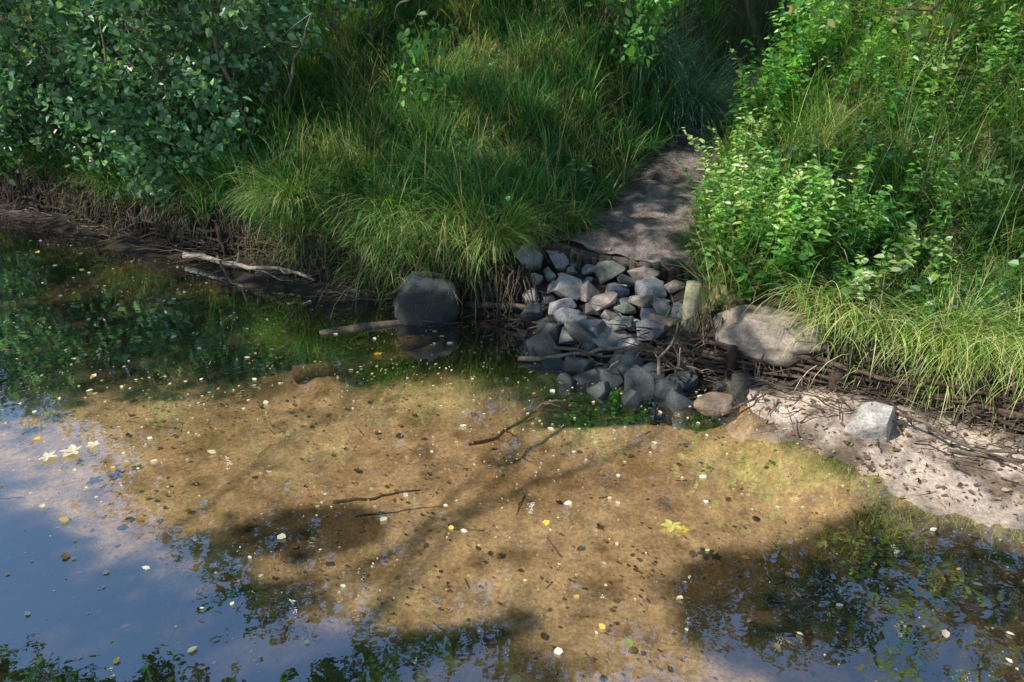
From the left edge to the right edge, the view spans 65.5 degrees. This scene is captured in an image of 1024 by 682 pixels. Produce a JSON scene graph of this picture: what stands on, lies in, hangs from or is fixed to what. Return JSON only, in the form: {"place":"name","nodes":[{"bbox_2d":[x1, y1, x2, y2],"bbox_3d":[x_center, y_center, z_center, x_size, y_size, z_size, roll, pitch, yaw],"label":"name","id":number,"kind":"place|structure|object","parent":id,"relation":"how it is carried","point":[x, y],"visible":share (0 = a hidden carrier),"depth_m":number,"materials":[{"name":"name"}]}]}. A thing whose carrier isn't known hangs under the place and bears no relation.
{"place":"outdoors","nodes":[
{"label":"outdoors","id":0,"kind":"place"},
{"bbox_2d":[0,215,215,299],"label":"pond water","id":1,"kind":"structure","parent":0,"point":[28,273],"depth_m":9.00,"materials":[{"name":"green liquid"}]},
{"bbox_2d":[38,440,99,460],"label":"maple leaf","id":2,"kind":"object","parent":1,"relation":"on","point":[71,449],"visible":1,"depth_m":5.44,"materials":[{"name":"plant"}]},
{"bbox_2d":[28,657,173,681],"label":"waterside herb","id":3,"kind":"object","parent":1,"relation":"in","point":[32,673],"visible":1,"depth_m":2.65,"materials":[{"name":"green plant"}]},
{"bbox_2d":[333,490,419,503],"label":"fallen branch","id":4,"kind":"object","parent":1,"relation":"in","point":[357,499],"visible":0.99,"depth_m":5.13,"materials":[{"name":"brown wood"}]},
{"bbox_2d":[0,240,1023,681],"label":"floating leaves","id":5,"kind":"object","parent":1,"relation":"on","point":[556,650],"visible":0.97,"depth_m":5.04,"materials":[{"name":"yellow plant"}]},
{"bbox_2d":[468,400,566,445],"bbox_3d":[0.081,0.620,5.809,0.908,0.174,0.185,-22,33,-39],"label":"fallen branch","id":6,"kind":"object","parent":1,"relation":"in","point":[501,433],"visible":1,"depth_m":5.82,"materials":[{"name":"brown wood"}]},
{"bbox_2d":[661,519,688,532],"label":"maple leaf","id":7,"kind":"object","parent":1,"relation":"on","point":[671,527],"visible":1,"depth_m":4.71,"materials":[{"name":"yellow plant"}]},
{"bbox_2d":[0,0,1023,681],"bbox_3d":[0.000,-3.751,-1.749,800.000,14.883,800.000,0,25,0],"label":"ground","id":8,"kind":"structure","parent":0,"point":[646,488],"depth_m":5.25,"materials":[{"name":"brown soil"}]},
{"bbox_2d":[0,0,44,121],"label":"leafy shrub","id":9,"kind":"object","parent":8,"relation":"on","point":[3,12],"visible":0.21,"depth_m":10.88,"materials":[{"name":"green plant"}]},
{"bbox_2d":[0,0,150,184],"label":"leafy shrub","id":10,"kind":"object","parent":8,"relation":"on","point":[11,73],"visible":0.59,"depth_m":9.96,"materials":[{"name":"green plant"}]},
{"bbox_2d":[0,0,249,205],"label":"leafy shrub","id":11,"kind":"object","parent":8,"relation":"on","point":[126,116],"visible":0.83,"depth_m":9.31,"materials":[{"name":"green plant"}]},
{"bbox_2d":[0,187,281,260],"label":"wattle fence","id":12,"kind":"object","parent":8,"relation":"on","point":[218,229],"visible":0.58,"depth_m":9.66,"materials":[{"name":"brown wood"}]},
{"bbox_2d":[108,0,334,177],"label":"leafy shrub","id":13,"kind":"object","parent":8,"relation":"on","point":[236,68],"visible":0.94,"depth_m":9.07,"materials":[{"name":"green plant"}]},
{"bbox_2d":[216,255,235,287],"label":"fallen branch","id":14,"kind":"object","parent":8,"relation":"on","point":[222,267],"visible":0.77,"depth_m":8.60,"materials":[{"name":"wood"}]},
{"bbox_2d":[182,240,314,281],"bbox_3d":[-2.908,-0.922,8.508,1.836,0.419,0.317,14,29,28],"label":"fallen branch","id":15,"kind":"object","parent":8,"relation":"on","point":[237,263],"visible":0.97,"depth_m":8.51,"materials":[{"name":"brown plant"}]},
{"bbox_2d":[0,151,531,324],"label":"overhanging grass","id":16,"kind":"structure","parent":8,"relation":"on","point":[404,233],"depth_m":7.74,"materials":[{"name":"green plant"}]},
{"bbox_2d":[214,116,355,252],"bbox_3d":[-2.414,-1.752,8.701,1.818,1.295,1.665,0,25,0],"label":"grass tussock","id":17,"kind":"object","parent":8,"relation":"on","point":[289,199],"depth_m":8.51,"materials":[{"name":"green plant"}]},
{"bbox_2d":[32,0,622,229],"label":"bank weeds","id":18,"kind":"object","parent":8,"relation":"on","point":[578,179],"visible":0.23,"depth_m":9.30,"materials":[{"name":"green plant"}]},
{"bbox_2d":[304,0,409,45],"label":"leafy shrub","id":19,"kind":"object","parent":8,"relation":"on","point":[342,4],"visible":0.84,"depth_m":10.25,"materials":[{"name":"green plant"}]},
{"bbox_2d":[319,320,402,340],"bbox_3d":[-1.235,-0.120,7.418,1.093,0.139,0.110,-7,26,-15],"label":"sunken log","id":20,"kind":"object","parent":8,"relation":"on","point":[341,331],"visible":0.73,"depth_m":7.32,"materials":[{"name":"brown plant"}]},
{"bbox_2d":[292,341,443,381],"bbox_3d":[-1.238,0.171,6.939,1.315,0.184,0.158,-8,26,-17],"label":"sunken log","id":21,"kind":"object","parent":8,"relation":"on","point":[303,372],"visible":0.99,"depth_m":6.89,"materials":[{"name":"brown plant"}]},
{"bbox_2d":[314,157,435,308],"bbox_3d":[-1.349,-1.127,8.068,1.370,1.476,1.375,0,25,0],"label":"grass tussock","id":22,"kind":"object","parent":8,"relation":"on","point":[368,241],"depth_m":7.97,"materials":[{"name":"green plant"}]},
{"bbox_2d":[0,0,750,300],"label":"bank grass","id":23,"kind":"structure","parent":8,"relation":"on","point":[505,108],"depth_m":9.20,"materials":[{"name":"green plant"}]},
{"bbox_2d":[384,11,463,132],"bbox_3d":[-0.949,-2.922,8.748,0.874,1.310,1.134,0,25,0],"label":"sapling","id":24,"kind":"object","parent":8,"relation":"on","point":[436,37],"visible":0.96,"depth_m":8.70,"materials":[{"name":"green plant"}]},
{"bbox_2d":[394,271,461,333],"bbox_3d":[-0.800,-0.361,7.573,0.642,0.641,0.529,0,25,0],"label":"boulder","id":25,"kind":"object","parent":8,"relation":"on","point":[412,293],"visible":0.94,"depth_m":7.39,"materials":[{"name":"stone"}]},
{"bbox_2d":[0,0,975,155],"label":"meadow grass","id":26,"kind":"structure","parent":8,"relation":"on","point":[43,36],"depth_m":11.54,"materials":[{"name":"green plant"}]},
{"bbox_2d":[427,168,566,287],"bbox_3d":[-0.178,-1.140,7.689,1.515,1.090,1.509,0,25,0],"label":"grass tussock","id":27,"kind":"object","parent":8,"relation":"on","point":[502,245],"depth_m":7.54,"materials":[{"name":"green plant"}]},
{"bbox_2d":[464,301,545,311],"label":"fallen branch","id":28,"kind":"object","parent":8,"relation":"on","point":[467,304],"visible":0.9,"depth_m":7.53,"materials":[{"name":"brown wood"}]},
{"bbox_2d":[0,172,1023,431],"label":"bank roots","id":29,"kind":"object","parent":8,"relation":"on","point":[250,236],"visible":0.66,"depth_m":8.17,"materials":[{"name":"brown plant"}]},
{"bbox_2d":[0,186,1023,639],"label":"twig litter","id":30,"kind":"object","parent":8,"relation":"on","point":[646,348],"visible":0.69,"depth_m":6.37,"materials":[{"name":"brown plant"}]},
{"bbox_2d":[0,277,1023,681],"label":"submerged leaf litter","id":31,"kind":"object","parent":8,"relation":"on","point":[634,649],"visible":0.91,"depth_m":4.72,"materials":[{"name":"brown plant"}]},
{"bbox_2d":[534,193,615,242],"bbox_3d":[0.594,-1.274,8.191,0.983,0.478,0.932,-12,28,-24],"label":"grass tussock","id":32,"kind":"object","parent":8,"relation":"on","point":[576,222],"depth_m":8.09,"materials":[{"name":"green plant"}]},
{"bbox_2d":[132,0,1023,301],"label":"tall grass stems","id":33,"kind":"object","parent":8,"relation":"on","point":[704,136],"visible":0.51,"depth_m":8.34,"materials":[{"name":"green plant"}]},
{"bbox_2d":[542,247,691,283],"bbox_3d":[0.939,-0.628,7.705,1.598,0.428,0.108,12,28,25],"label":"log palisade edging","id":34,"kind":"object","parent":8,"relation":"on","point":[673,274],"visible":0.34,"depth_m":7.56,"materials":[{"name":"brown wood"}]},
{"bbox_2d":[483,243,753,430],"bbox_3d":[0.818,-0.072,7.001,2.138,0.981,2.437,0,25,0],"label":"stone pile","id":35,"kind":"object","parent":8,"relation":"on","point":[638,384],"visible":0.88,"depth_m":6.78,"materials":[{"name":"grey stone"}]},
{"bbox_2d":[518,340,652,366],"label":"fallen branch","id":36,"kind":"object","parent":35,"relation":"on","point":[540,358],"visible":0.82,"depth_m":6.66,"materials":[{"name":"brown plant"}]},
{"bbox_2d":[553,346,675,367],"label":"fallen branch","id":37,"kind":"object","parent":35,"relation":"on","point":[588,353],"visible":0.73,"depth_m":6.62,"materials":[{"name":"brown wood"}]},
{"bbox_2d":[653,295,685,375],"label":"fallen branch","id":38,"kind":"object","parent":35,"relation":"on","point":[665,351],"visible":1,"depth_m":6.20,"materials":[{"name":"brown wood"}]},
{"bbox_2d":[564,0,680,79],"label":"sapling","id":39,"kind":"object","parent":8,"relation":"on","point":[659,8],"visible":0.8,"depth_m":9.30,"materials":[{"name":"green plant"}]},
{"bbox_2d":[551,0,730,127],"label":"grass tussock","id":40,"kind":"object","parent":8,"relation":"on","point":[655,57],"depth_m":10.04,"materials":[{"name":"green plant"}]},
{"bbox_2d":[678,280,701,348],"bbox_3d":[1.473,-0.071,6.684,0.164,0.886,0.136,-19,31,-35],"label":"wooden post","id":41,"kind":"object","parent":8,"relation":"on","point":[691,303],"visible":0.47,"depth_m":6.53,"materials":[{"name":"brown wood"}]},
{"bbox_2d":[627,5,756,143],"bbox_3d":[2.366,-3.704,10.633,2.710,2.351,2.724,0,25,0],"label":"grass tussock","id":42,"kind":"object","parent":8,"relation":"on","point":[708,106],"depth_m":10.47,"materials":[{"name":"green plant"}]},
{"bbox_2d":[693,392,736,415],"bbox_3d":[1.549,0.488,6.086,0.347,0.124,0.271,0,25,0],"label":"boulder","id":43,"kind":"object","parent":8,"relation":"on","point":[707,403],"visible":0.99,"depth_m":6.02,"materials":[{"name":"stone"}]},
{"bbox_2d":[718,385,767,411],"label":"fallen branch","id":44,"kind":"object","parent":8,"relation":"on","point":[747,401],"visible":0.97,"depth_m":5.99,"materials":[{"name":"grey wood"}]},
{"bbox_2d":[713,304,827,365],"bbox_3d":[2.065,-0.044,6.391,0.919,0.414,0.571,16,29,30],"label":"boulder","id":45,"kind":"object","parent":8,"relation":"on","point":[742,331],"visible":0.9,"depth_m":6.18,"materials":[{"name":"stone"}]},
{"bbox_2d":[682,104,864,279],"bbox_3d":[2.186,-1.467,7.575,1.242,1.258,3.015,0,25,0],"label":"goldenrod","id":46,"kind":"object","parent":8,"relation":"on","point":[809,209],"visible":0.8,"depth_m":6.67,"materials":[{"name":"green plant"}]},
{"bbox_2d":[754,0,831,53],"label":"leafy shrub","id":47,"kind":"object","parent":8,"relation":"on","point":[798,5],"visible":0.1,"depth_m":12.71,"materials":[{"name":"green plant"}]},
{"bbox_2d":[726,0,860,154],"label":"nettle patch","id":48,"kind":"object","parent":8,"relation":"on","point":[792,56],"visible":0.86,"depth_m":9.02,"materials":[{"name":"green plant"}]},
{"bbox_2d":[574,137,1023,518],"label":"fallen leaves","id":49,"kind":"object","parent":8,"relation":"on","point":[866,456],"visible":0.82,"depth_m":5.39,"materials":[{"name":"brown plant"}]},
{"bbox_2d":[651,0,1023,399],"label":"bank grass","id":50,"kind":"structure","parent":8,"relation":"on","point":[827,134],"depth_m":7.80,"materials":[{"name":"green plant"}]},
{"bbox_2d":[656,325,1023,432],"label":"wattle fence","id":51,"kind":"object","parent":8,"relation":"on","point":[731,355],"visible":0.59,"depth_m":5.98,"materials":[{"name":"brown wood"}]},
{"bbox_2d":[662,253,1023,432],"bbox_3d":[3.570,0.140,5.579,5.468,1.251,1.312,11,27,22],"label":"overhanging grass","id":52,"kind":"structure","parent":8,"relation":"on","point":[807,307],"depth_m":5.87,"materials":[{"name":"green plant"}]},
{"bbox_2d":[674,0,1023,300],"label":"nettle patch","id":53,"kind":"object","parent":8,"relation":"on","point":[868,214],"visible":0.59,"depth_m":7.98,"materials":[{"name":"green plant"}]},
{"bbox_2d":[760,489,951,607],"bbox_3d":[2.093,1.225,4.668,1.138,0.341,0.875,0,25,0],"label":"water weed","id":54,"kind":"object","parent":8,"relation":"on","point":[860,536],"visible":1,"depth_m":4.70,"materials":[{"name":"green plant"}]},
{"bbox_2d":[694,46,1023,356],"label":"bramble patch","id":55,"kind":"object","parent":8,"relation":"on","point":[978,197],"visible":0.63,"depth_m":6.99,"materials":[{"name":"green plant"}]},
{"bbox_2d":[696,235,1022,372],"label":"ground ivy","id":56,"kind":"object","parent":8,"relation":"on","point":[834,271],"visible":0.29,"depth_m":6.32,"materials":[{"name":"green plant"}]},
{"bbox_2d":[843,401,898,442],"bbox_3d":[2.502,0.581,5.579,0.314,0.334,0.328,17,30,32],"label":"boulder","id":57,"kind":"object","parent":8,"relation":"on","point":[873,422],"visible":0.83,"depth_m":5.49,"materials":[{"name":"stone"}]},
{"bbox_2d":[719,0,1023,148],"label":"nettle patch","id":58,"kind":"object","parent":8,"relation":"on","point":[831,3],"visible":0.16,"depth_m":9.45,"materials":[{"name":"green plant"}]},
{"bbox_2d":[839,202,956,314],"bbox_3d":[3.010,-0.568,6.242,1.144,0.772,0.655,-21,32,-37],"label":"goldenrod","id":59,"kind":"object","parent":8,"relation":"on","point":[862,273],"visible":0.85,"depth_m":6.25,"materials":[{"name":"green plant"}]},
{"bbox_2d":[787,0,1021,40],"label":"leafy shrub","id":60,"kind":"object","parent":8,"relation":"on","point":[921,28],"visible":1,"depth_m":6.87,"materials":[{"name":"green plant"}]},
{"bbox_2d":[870,403,1023,468],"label":"fallen branch","id":61,"kind":"object","parent":8,"relation":"on","point":[945,436],"visible":0.87,"depth_m":5.27,"materials":[{"name":"brown wood"}]},
{"bbox_2d":[943,276,1023,428],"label":"grass tussock","id":62,"kind":"object","parent":8,"relation":"on","point":[1016,322],"depth_m":5.61,"materials":[{"name":"green plant"}]},
{"bbox_2d":[947,449,1023,461],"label":"fallen branch","id":63,"kind":"object","parent":8,"relation":"on","point":[984,455],"visible":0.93,"depth_m":5.23,"materials":[{"name":"brown wood"}]},
{"bbox_2d":[529,50,783,270],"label":"dirt path","id":64,"kind":"structure","parent":0,"point":[645,231],"depth_m":8.62,"materials":[{"name":"soil"}]}
]}

